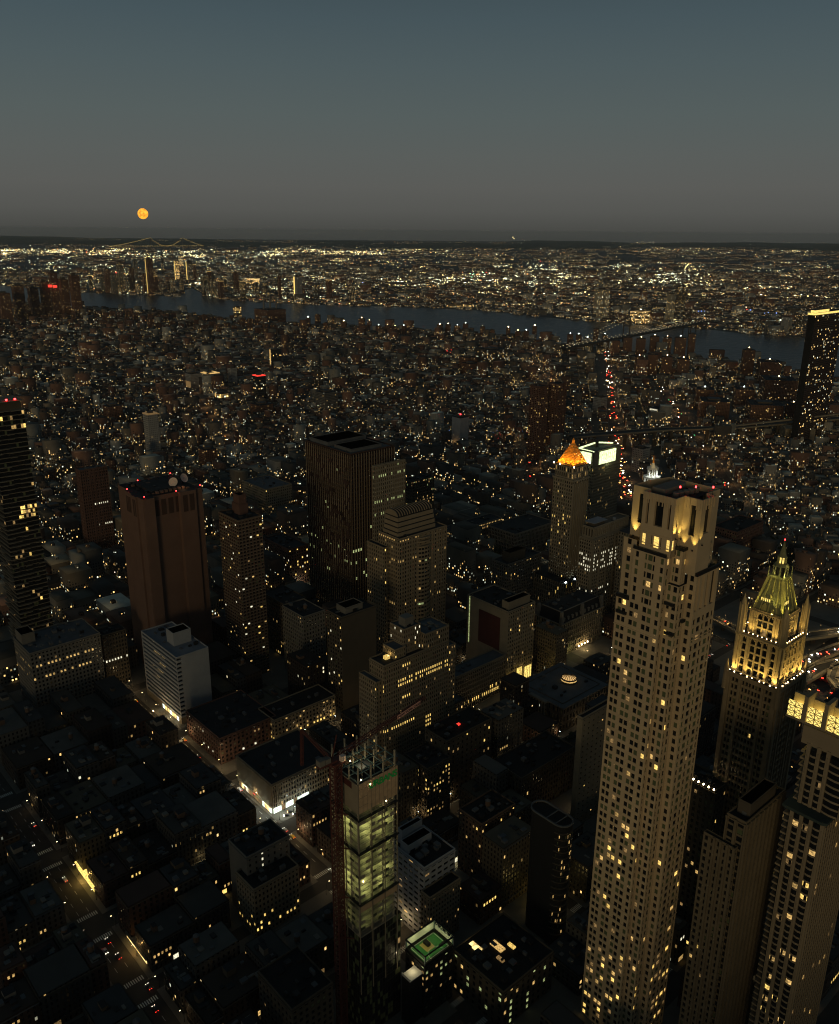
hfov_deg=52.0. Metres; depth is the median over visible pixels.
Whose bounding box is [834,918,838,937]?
loft building
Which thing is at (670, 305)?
riverside tower
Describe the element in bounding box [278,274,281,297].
riverside tower
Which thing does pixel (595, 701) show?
loft building
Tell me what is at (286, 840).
windows
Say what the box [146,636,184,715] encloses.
windows
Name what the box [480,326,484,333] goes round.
housing slab
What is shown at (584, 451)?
windows
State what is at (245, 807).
loft building
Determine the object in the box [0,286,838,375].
river water
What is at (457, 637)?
loft building
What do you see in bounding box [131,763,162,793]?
loft building
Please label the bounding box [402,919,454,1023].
gym building
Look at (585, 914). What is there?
loft building
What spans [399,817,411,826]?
loft building
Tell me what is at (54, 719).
loft building
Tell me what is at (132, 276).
riverside tower
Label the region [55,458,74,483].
office building
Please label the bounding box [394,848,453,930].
windows
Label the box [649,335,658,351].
housing slab
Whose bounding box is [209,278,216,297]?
riverside tower
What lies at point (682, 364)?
housing slab
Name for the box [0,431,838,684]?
city buildings
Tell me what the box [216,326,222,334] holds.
brick estate block
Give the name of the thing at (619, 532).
windows
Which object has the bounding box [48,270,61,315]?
apartment tower
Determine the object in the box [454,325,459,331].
housing slab
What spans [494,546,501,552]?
tree
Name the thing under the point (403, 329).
housing slab
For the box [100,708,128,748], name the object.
loft building
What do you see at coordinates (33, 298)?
apartment tower
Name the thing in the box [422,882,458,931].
windows
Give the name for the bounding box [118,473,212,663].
skyscraper
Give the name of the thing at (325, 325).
housing slab
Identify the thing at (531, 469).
avenue
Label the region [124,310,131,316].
brick estate block
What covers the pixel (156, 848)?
loft building
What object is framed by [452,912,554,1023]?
office building
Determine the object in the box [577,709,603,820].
windows
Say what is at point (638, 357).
housing slab
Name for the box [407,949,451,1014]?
windows
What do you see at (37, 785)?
loft building
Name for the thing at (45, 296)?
apartment tower
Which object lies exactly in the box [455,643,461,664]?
loft building
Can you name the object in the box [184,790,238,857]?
loft building
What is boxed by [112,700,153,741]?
loft building
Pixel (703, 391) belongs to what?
housing slab
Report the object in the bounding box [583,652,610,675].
loft building
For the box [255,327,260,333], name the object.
brick estate block
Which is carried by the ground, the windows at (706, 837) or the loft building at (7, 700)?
the loft building at (7, 700)
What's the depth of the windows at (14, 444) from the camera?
760.70 m
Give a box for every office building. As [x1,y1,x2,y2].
[13,618,104,707]
[43,502,66,510]
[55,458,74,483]
[96,623,130,682]
[102,403,123,421]
[141,621,211,723]
[185,371,200,389]
[198,446,217,466]
[200,371,219,376]
[215,391,227,398]
[227,366,237,382]
[242,475,292,514]
[250,401,273,414]
[264,533,308,582]
[266,585,306,656]
[281,598,325,667]
[404,742,451,818]
[405,473,433,508]
[424,706,491,802]
[447,513,501,537]
[452,912,554,1023]
[455,648,505,707]
[457,789,515,876]
[459,355,477,371]
[466,584,535,677]
[476,346,506,366]
[492,545,541,598]
[495,730,574,804]
[570,699,606,822]
[592,394,606,414]
[631,445,649,472]
[676,763,727,945]
[715,515,763,547]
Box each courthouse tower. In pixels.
[532,438,590,601]
[578,441,621,519]
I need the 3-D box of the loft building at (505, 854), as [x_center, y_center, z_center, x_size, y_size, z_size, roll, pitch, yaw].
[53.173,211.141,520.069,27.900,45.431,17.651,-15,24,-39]
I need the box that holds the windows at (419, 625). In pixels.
[360,625,454,753]
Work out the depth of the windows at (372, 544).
799.54 m
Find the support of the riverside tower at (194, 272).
on the ground
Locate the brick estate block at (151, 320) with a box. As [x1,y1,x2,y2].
[147,318,154,323]
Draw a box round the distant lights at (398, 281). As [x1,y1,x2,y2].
[1,242,829,470]
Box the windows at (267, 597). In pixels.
[267,597,283,654]
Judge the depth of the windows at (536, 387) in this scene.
1505.09 m
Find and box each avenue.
[177,372,232,446]
[525,351,548,384]
[525,433,537,483]
[604,351,632,500]
[651,379,745,501]
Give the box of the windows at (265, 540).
[265,540,308,581]
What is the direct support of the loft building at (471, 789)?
on the ground
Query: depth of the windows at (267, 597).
813.72 m
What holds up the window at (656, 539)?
in the skyscraper at (664, 613)
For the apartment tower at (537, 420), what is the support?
on the ground
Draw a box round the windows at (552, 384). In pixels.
[546,384,565,443]
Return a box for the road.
[0,470,838,1023]
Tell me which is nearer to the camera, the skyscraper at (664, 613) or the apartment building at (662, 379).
the skyscraper at (664, 613)
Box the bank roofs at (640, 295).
[0,265,838,336]
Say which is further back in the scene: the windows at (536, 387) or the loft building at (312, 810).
the windows at (536, 387)
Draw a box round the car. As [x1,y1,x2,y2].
[152,1005,158,1012]
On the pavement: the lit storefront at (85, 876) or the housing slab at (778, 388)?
the lit storefront at (85, 876)
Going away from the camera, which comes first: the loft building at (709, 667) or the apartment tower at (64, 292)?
the loft building at (709, 667)
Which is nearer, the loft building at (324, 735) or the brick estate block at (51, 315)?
the loft building at (324, 735)
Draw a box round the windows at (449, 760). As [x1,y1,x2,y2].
[418,760,449,815]
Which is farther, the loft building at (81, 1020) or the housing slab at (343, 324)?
the housing slab at (343, 324)
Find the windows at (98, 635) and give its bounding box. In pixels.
[18,635,103,706]
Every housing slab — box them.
[315,314,320,322]
[323,322,328,328]
[341,320,346,327]
[358,317,364,324]
[384,324,390,332]
[402,325,405,334]
[445,324,450,332]
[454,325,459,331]
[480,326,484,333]
[515,330,520,335]
[524,330,528,338]
[532,325,536,338]
[567,333,572,344]
[576,334,581,341]
[593,328,598,340]
[611,339,619,355]
[623,336,632,351]
[634,355,643,372]
[635,337,645,355]
[647,353,657,374]
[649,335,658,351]
[660,355,672,374]
[663,335,671,351]
[673,336,686,356]
[676,357,689,372]
[686,332,695,356]
[694,386,714,408]
[697,396,729,421]
[731,386,754,407]
[739,347,755,375]
[744,399,783,421]
[755,359,781,383]
[757,375,797,401]
[784,401,795,418]
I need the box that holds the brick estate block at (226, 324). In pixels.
[224,322,229,327]
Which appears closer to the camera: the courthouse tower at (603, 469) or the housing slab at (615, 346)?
the courthouse tower at (603, 469)
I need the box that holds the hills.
[0,236,838,251]
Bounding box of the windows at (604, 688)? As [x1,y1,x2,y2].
[545,688,604,729]
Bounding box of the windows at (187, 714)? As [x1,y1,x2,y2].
[187,714,270,762]
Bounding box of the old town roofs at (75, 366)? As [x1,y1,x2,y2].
[0,298,838,574]
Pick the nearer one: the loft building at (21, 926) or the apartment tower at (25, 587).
the loft building at (21, 926)
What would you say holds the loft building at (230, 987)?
on the ground
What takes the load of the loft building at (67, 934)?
on the ground
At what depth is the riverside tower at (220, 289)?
4941.58 m
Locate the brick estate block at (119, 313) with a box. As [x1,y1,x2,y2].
[117,311,122,317]
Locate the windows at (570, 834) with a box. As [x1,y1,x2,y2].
[551,834,570,932]
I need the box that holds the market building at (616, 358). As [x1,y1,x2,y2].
[607,355,628,363]
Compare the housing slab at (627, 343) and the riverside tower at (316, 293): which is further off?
the riverside tower at (316, 293)
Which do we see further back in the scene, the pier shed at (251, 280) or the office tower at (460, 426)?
the pier shed at (251, 280)
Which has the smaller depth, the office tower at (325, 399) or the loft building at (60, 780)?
the loft building at (60, 780)
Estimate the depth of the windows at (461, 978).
443.66 m
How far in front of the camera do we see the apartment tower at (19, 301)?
3558.23 m
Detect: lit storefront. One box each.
[74,861,94,891]
[125,931,147,963]
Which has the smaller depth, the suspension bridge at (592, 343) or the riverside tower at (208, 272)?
the suspension bridge at (592, 343)
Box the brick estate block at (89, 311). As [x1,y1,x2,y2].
[87,308,93,314]
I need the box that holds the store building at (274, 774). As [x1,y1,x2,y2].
[236,728,333,814]
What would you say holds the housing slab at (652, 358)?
on the ground
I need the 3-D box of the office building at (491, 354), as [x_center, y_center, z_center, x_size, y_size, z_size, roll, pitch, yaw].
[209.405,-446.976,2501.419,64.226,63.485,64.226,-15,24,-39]
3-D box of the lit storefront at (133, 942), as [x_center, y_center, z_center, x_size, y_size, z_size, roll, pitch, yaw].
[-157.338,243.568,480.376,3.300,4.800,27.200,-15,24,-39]
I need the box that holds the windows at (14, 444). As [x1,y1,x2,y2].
[0,410,52,630]
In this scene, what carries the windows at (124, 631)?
in the office building at (114, 645)
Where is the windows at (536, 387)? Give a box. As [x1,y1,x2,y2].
[528,387,547,459]
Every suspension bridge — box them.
[109,238,202,249]
[560,308,712,354]
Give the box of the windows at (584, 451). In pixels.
[584,451,619,517]
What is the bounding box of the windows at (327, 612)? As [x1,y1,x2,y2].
[327,612,342,709]
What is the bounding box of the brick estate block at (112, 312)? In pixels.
[109,310,115,317]
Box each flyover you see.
[713,615,736,633]
[801,638,838,669]
[806,626,838,642]
[806,656,838,684]
[826,661,838,692]
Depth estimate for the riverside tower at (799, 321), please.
3426.23 m
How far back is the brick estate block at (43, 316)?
3600.84 m
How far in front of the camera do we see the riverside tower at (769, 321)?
3440.52 m
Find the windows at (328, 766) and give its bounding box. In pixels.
[272,766,328,812]
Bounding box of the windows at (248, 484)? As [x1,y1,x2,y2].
[244,484,291,514]
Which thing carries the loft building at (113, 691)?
on the ground
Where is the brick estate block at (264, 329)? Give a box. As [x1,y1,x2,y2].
[262,327,267,333]
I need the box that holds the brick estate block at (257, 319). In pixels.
[255,317,260,322]
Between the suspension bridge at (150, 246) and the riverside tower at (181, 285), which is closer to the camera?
the riverside tower at (181, 285)
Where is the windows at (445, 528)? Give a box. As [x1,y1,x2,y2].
[379,528,445,620]
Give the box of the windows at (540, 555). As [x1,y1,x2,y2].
[492,555,540,596]
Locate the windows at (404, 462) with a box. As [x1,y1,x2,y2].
[373,462,404,540]
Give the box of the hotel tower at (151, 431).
[142,411,160,451]
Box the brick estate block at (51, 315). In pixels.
[48,312,54,318]
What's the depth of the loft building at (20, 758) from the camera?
628.18 m
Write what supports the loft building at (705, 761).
on the ground
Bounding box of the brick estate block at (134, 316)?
[132,314,137,321]
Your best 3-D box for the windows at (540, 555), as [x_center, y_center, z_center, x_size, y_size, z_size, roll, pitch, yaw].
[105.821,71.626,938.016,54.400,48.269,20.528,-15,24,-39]
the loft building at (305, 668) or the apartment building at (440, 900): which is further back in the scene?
the loft building at (305, 668)
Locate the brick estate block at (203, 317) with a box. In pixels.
[201,314,207,320]
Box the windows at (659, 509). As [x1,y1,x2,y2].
[584,493,713,1023]
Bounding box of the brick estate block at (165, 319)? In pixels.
[163,316,168,324]
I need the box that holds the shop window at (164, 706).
[163,704,178,720]
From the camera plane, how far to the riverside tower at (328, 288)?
4893.23 m
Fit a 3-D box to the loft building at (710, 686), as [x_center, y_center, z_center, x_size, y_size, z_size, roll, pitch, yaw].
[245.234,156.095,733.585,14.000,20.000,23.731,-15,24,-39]
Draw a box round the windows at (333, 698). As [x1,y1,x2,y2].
[271,698,334,734]
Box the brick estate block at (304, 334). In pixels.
[301,330,306,338]
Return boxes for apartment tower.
[0,291,13,325]
[0,395,54,642]
[11,283,27,320]
[27,286,40,316]
[38,279,51,315]
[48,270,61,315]
[58,277,71,315]
[68,273,81,316]
[218,491,269,673]
[233,306,241,316]
[252,373,266,401]
[269,348,280,364]
[315,368,322,386]
[525,800,573,943]
[527,383,548,459]
[546,381,566,445]
[748,689,838,1023]
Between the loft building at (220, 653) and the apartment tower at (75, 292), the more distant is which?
the apartment tower at (75, 292)
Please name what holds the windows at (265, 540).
in the office building at (292, 551)
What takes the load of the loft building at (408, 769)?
on the ground
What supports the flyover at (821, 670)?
on the ground
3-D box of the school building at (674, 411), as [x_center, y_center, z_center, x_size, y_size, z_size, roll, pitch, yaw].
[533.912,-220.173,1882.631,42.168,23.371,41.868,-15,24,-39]
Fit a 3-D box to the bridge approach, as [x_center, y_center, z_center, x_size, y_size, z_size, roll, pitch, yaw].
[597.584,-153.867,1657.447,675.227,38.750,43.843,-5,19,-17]
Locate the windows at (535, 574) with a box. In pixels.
[534,574,574,600]
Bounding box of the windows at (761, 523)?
[715,523,762,547]
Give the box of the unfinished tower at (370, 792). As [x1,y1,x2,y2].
[330,727,400,1023]
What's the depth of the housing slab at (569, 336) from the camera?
3056.43 m
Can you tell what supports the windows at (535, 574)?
in the courthouse tower at (555, 577)
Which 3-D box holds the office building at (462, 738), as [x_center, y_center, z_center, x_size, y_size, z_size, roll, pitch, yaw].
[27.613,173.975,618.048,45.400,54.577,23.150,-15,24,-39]
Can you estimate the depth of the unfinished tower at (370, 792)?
409.64 m
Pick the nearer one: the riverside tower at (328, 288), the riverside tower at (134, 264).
the riverside tower at (328, 288)
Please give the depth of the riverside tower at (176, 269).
6712.54 m
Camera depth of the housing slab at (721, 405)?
1835.79 m
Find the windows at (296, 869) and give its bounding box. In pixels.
[237,869,298,935]
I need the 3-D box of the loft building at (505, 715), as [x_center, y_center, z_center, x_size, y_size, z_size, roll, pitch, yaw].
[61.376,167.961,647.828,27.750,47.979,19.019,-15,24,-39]
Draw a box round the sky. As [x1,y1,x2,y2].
[0,0,838,243]
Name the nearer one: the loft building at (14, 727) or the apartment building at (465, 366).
the loft building at (14, 727)
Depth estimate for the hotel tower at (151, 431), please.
1469.96 m
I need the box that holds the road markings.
[0,694,671,1023]
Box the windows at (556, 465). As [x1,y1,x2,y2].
[549,465,587,577]
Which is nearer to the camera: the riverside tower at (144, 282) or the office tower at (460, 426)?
the office tower at (460, 426)
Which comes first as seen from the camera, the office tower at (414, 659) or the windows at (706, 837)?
the windows at (706, 837)
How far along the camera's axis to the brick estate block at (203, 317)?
3625.42 m
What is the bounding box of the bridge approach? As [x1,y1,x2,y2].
[568,416,838,448]
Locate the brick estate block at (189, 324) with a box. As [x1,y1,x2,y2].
[186,321,192,327]
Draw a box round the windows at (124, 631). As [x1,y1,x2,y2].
[101,631,129,681]
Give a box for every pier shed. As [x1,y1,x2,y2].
[242,278,259,283]
[446,303,473,307]
[526,308,546,314]
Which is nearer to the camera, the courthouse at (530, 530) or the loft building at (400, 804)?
the loft building at (400, 804)
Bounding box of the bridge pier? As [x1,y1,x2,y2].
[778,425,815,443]
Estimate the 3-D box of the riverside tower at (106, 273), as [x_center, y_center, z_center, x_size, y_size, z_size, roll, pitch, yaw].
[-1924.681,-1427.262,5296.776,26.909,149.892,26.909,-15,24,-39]
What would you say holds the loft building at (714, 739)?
on the ground
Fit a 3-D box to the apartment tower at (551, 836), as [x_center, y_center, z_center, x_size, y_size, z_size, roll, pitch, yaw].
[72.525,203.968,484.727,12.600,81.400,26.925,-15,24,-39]
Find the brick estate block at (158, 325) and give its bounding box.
[155,322,161,330]
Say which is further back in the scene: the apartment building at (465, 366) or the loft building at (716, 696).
the apartment building at (465, 366)
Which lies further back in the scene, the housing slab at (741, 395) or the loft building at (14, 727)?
the housing slab at (741, 395)
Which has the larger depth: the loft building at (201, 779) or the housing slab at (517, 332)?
the housing slab at (517, 332)
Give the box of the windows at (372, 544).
[368,544,429,651]
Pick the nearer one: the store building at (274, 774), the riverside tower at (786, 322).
the store building at (274, 774)
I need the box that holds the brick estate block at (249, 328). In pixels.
[247,326,252,331]
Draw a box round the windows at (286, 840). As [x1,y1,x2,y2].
[249,840,287,872]
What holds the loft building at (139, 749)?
on the ground
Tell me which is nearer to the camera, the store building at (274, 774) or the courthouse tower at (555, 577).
the store building at (274, 774)
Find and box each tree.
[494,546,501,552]
[565,731,574,740]
[787,552,794,563]
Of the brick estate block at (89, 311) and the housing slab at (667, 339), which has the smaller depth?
the housing slab at (667, 339)
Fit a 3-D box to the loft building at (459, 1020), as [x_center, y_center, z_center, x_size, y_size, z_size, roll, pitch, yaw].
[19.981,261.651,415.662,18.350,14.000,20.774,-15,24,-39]
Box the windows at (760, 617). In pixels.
[719,614,790,833]
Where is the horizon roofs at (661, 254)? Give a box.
[0,238,838,271]
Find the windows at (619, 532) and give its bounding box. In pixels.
[613,532,629,610]
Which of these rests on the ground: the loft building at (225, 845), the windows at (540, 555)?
the loft building at (225, 845)
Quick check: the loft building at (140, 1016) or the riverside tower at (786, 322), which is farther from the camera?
the riverside tower at (786, 322)
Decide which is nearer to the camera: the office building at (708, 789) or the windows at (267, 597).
the office building at (708, 789)
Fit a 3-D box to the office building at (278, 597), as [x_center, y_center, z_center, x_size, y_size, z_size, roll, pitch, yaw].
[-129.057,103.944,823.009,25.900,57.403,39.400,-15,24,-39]
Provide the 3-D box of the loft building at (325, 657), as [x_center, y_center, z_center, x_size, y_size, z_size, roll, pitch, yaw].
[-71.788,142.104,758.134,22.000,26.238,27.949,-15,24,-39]
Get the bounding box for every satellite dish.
[169,477,177,485]
[180,473,187,482]
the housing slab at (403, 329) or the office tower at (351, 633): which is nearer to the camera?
the office tower at (351, 633)
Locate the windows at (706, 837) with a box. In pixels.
[681,835,735,1023]
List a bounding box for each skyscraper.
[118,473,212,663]
[580,477,720,1023]
[712,539,810,836]
[791,309,838,442]
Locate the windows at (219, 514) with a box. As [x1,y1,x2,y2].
[219,514,268,672]
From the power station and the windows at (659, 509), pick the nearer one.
the windows at (659, 509)
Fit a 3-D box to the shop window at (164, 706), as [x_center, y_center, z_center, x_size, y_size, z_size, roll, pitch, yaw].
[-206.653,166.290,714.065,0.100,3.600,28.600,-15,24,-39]
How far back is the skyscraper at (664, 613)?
382.70 m
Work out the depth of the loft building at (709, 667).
763.68 m
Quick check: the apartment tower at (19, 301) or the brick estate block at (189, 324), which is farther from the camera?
the apartment tower at (19, 301)
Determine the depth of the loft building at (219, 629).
823.78 m
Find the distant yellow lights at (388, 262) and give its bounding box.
[3,242,834,509]
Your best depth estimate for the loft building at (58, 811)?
566.90 m
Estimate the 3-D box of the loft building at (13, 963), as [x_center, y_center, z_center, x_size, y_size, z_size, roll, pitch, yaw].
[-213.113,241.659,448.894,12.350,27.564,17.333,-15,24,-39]
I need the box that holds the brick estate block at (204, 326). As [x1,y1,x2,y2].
[201,324,207,328]
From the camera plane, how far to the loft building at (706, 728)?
639.10 m
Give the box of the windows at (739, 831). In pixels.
[712,804,770,1022]
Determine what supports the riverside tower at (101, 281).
on the ground
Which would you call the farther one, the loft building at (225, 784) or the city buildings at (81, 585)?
the city buildings at (81, 585)
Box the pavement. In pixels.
[0,491,838,1023]
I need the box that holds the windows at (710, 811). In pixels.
[679,784,723,938]
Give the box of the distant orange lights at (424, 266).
[4,246,835,461]
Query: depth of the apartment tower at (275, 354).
2431.07 m
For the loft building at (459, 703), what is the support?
on the ground
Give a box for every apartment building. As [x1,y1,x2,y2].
[394,816,455,931]
[420,870,461,935]
[461,361,476,373]
[655,373,669,386]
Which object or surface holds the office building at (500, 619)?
on the ground
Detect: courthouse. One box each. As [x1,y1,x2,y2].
[488,513,550,554]
[528,662,608,732]
[535,590,603,653]
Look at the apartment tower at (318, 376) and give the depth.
2119.25 m
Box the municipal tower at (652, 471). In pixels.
[612,456,660,610]
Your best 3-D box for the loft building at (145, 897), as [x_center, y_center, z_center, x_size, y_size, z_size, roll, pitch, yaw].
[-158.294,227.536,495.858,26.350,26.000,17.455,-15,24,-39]
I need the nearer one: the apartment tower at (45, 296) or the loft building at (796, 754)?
the loft building at (796, 754)
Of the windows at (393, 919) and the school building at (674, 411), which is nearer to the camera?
the windows at (393, 919)
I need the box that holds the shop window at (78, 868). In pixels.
[78,868,94,891]
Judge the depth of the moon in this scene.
81028.92 m
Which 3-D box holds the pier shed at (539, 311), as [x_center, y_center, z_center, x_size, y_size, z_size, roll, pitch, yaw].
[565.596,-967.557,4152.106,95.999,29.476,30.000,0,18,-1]
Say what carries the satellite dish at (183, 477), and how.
on the skyscraper at (163, 528)
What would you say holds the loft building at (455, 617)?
on the ground
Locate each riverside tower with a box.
[88,275,92,291]
[99,275,103,291]
[103,268,110,292]
[110,274,117,293]
[116,261,125,293]
[125,275,130,290]
[128,267,134,290]
[132,260,138,280]
[135,283,140,292]
[142,273,146,293]
[145,257,154,293]
[154,275,158,289]
[160,254,164,274]
[169,277,175,294]
[174,260,179,279]
[178,256,183,265]
[179,278,183,290]
[185,260,193,279]
[193,264,196,280]
[200,274,208,295]
[206,270,211,289]
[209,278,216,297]
[217,280,224,298]
[222,276,226,287]
[233,271,238,293]
[239,282,245,299]
[253,282,258,293]
[262,278,266,294]
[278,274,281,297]
[284,287,289,296]
[293,275,301,293]
[313,285,319,298]
[326,279,331,297]
[351,285,355,301]
[385,276,387,303]
[593,288,609,318]
[630,311,649,323]
[665,292,675,319]
[674,285,686,317]
[754,320,761,329]
[764,319,773,333]
[781,316,792,333]
[794,314,803,333]
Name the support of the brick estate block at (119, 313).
on the ground
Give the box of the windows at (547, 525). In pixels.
[489,525,549,554]
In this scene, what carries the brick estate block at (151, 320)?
on the ground
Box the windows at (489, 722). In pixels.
[427,722,489,799]
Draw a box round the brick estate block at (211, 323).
[209,320,215,326]
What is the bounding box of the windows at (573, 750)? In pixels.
[508,750,573,803]
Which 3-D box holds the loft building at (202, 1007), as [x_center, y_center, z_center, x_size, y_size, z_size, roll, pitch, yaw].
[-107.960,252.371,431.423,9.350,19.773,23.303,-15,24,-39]
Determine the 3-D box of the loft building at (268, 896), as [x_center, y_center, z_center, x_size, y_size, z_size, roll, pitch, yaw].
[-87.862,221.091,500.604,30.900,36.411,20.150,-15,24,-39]
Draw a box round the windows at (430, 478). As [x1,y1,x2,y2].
[406,478,432,508]
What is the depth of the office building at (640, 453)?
1441.17 m
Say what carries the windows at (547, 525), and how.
in the courthouse at (530, 530)
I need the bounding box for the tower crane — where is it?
[300,696,425,1023]
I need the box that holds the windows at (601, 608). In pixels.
[537,608,601,651]
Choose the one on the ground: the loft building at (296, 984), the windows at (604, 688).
the loft building at (296, 984)
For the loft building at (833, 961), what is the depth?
457.56 m
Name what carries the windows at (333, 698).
in the loft building at (309, 707)
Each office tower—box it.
[75,464,115,548]
[305,430,394,602]
[315,389,337,412]
[326,598,375,710]
[359,613,455,754]
[367,500,446,652]
[371,459,404,540]
[452,414,468,443]
[576,512,629,620]
[678,778,786,1023]
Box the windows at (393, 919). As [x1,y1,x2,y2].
[336,913,399,1023]
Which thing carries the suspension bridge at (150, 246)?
on the ground
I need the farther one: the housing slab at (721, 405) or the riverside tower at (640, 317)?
the riverside tower at (640, 317)
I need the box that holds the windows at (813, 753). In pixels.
[758,750,838,1023]
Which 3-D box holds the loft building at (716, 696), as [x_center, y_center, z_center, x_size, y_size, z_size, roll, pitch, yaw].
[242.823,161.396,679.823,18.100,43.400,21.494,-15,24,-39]
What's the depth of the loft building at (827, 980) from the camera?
451.72 m
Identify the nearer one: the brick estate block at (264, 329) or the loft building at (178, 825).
the loft building at (178, 825)
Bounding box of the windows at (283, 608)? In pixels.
[283,608,324,662]
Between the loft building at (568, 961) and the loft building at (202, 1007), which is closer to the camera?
the loft building at (202, 1007)
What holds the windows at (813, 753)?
in the apartment tower at (801, 917)
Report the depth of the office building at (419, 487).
1146.70 m
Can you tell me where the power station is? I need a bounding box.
[254,295,285,321]
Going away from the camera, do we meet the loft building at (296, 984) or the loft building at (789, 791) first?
the loft building at (296, 984)
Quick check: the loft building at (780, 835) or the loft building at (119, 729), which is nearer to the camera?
the loft building at (780, 835)
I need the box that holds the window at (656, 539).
[653,536,658,547]
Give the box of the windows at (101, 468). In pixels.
[76,468,114,547]
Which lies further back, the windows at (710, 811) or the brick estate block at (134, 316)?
the brick estate block at (134, 316)
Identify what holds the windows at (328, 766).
in the store building at (274, 774)
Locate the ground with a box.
[0,239,838,579]
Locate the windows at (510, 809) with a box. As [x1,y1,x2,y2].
[459,809,513,875]
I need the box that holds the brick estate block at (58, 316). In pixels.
[56,313,61,319]
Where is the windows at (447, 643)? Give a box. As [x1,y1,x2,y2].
[370,643,447,753]
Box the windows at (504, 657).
[456,657,504,707]
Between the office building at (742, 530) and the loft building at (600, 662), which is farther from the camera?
the office building at (742, 530)
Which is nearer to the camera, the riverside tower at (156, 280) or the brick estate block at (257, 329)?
the brick estate block at (257, 329)
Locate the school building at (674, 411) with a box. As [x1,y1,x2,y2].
[650,405,676,417]
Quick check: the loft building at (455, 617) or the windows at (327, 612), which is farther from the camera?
the loft building at (455, 617)
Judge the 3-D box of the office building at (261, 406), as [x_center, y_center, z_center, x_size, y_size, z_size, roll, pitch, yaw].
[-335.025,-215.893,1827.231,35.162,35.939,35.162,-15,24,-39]
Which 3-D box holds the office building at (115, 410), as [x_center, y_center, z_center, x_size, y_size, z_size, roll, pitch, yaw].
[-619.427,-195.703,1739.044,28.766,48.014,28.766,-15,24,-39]
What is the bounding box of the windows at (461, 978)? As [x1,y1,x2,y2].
[454,957,550,1023]
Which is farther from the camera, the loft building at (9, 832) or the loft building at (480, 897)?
the loft building at (9, 832)
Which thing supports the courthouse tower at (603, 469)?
on the ground
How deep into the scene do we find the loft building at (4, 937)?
470.51 m
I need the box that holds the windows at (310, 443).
[307,443,392,601]
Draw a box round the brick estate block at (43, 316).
[40,314,47,319]
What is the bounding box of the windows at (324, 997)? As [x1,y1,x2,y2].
[260,981,331,1023]
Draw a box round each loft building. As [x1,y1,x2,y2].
[0,684,4,692]
[0,691,16,709]
[0,707,29,765]
[0,812,19,862]
[0,832,6,865]
[0,863,21,900]
[0,893,37,950]
[0,908,9,946]
[0,940,26,988]
[0,976,42,1023]
[1,736,55,789]
[5,838,43,889]
[12,699,46,737]
[18,879,66,941]
[23,767,50,817]
[23,938,59,966]
[23,943,94,1023]
[36,703,68,733]
[39,725,88,772]
[40,791,75,844]
[45,769,75,793]
[49,689,84,725]
[51,919,86,949]
[59,779,107,818]
[62,744,100,783]
[64,813,106,869]
[70,1016,87,1023]
[72,708,113,750]
[74,935,109,994]
[77,693,111,711]
[81,982,137,1023]
[85,849,129,907]
[87,740,115,773]
[89,802,127,850]
[90,764,145,806]
[94,675,133,707]
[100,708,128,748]
[109,836,148,882]
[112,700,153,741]
[112,746,137,767]
[115,869,172,936]
[115,1008,152,1023]
[116,802,146,839]
[124,735,161,763]
[127,637,138,668]
[129,788,175,832]
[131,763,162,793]
[132,829,176,872]
[134,903,194,971]
[142,742,201,788]
[145,715,178,749]
[155,802,203,864]
[158,857,199,904]
[162,782,195,804]
[162,957,196,1013]
[175,879,230,933]
[177,920,239,987]
[178,762,221,798]
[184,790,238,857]
[184,986,223,1023]
[185,689,275,764]
[192,860,221,890]
[199,952,260,1023]
[204,842,231,893]
[206,641,236,674]
[209,765,230,792]
[210,673,236,699]
[212,615,227,646]
[217,662,246,692]
[220,840,228,852]
[221,788,256,833]
[226,1008,263,1023]
[227,657,262,693]
[227,818,289,908]
[235,854,300,937]
[244,929,290,968]
[248,689,276,705]
[257,945,333,1023]
[258,684,335,739]
[261,684,288,699]
[275,913,329,972]
[287,648,324,694]
[290,843,310,887]
[295,790,333,846]
[308,902,336,968]
[309,721,349,755]
[316,819,334,863]
[318,784,333,798]
[320,655,327,673]
[325,627,327,654]
[325,673,328,689]
[334,738,359,755]
[341,704,359,740]
[386,751,418,820]
[391,793,402,829]
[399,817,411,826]
[422,807,458,843]
[445,606,466,630]
[449,629,466,661]
[452,1017,466,1023]
[454,694,464,712]
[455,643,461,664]
[456,628,466,635]
[459,779,488,807]
[460,870,502,924]
[472,754,508,793]
[480,698,523,758]
[481,815,530,909]
[500,672,528,717]
[501,788,532,825]
[522,711,558,741]
[527,695,539,715]
[532,620,567,672]
[540,999,584,1023]
[548,932,585,995]
[559,811,583,840]
[562,730,576,757]
[566,912,587,946]
[569,831,595,902]
[580,908,588,919]
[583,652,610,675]
[585,694,607,710]
[670,915,688,964]
[677,973,684,1007]
[695,754,713,770]
[696,700,716,758]
[703,679,718,702]
[706,658,713,680]
[710,684,723,718]
[710,722,718,754]
[711,663,719,681]
[774,807,785,867]
[785,781,797,799]
[786,775,791,789]
[788,767,799,780]
[789,746,802,772]
[796,721,801,735]
[820,965,832,1001]
[827,935,838,992]
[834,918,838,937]
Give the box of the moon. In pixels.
[138,208,147,218]
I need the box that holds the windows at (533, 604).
[507,604,533,677]
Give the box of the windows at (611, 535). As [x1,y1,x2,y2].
[577,535,616,614]
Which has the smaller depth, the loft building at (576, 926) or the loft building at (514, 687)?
the loft building at (576, 926)

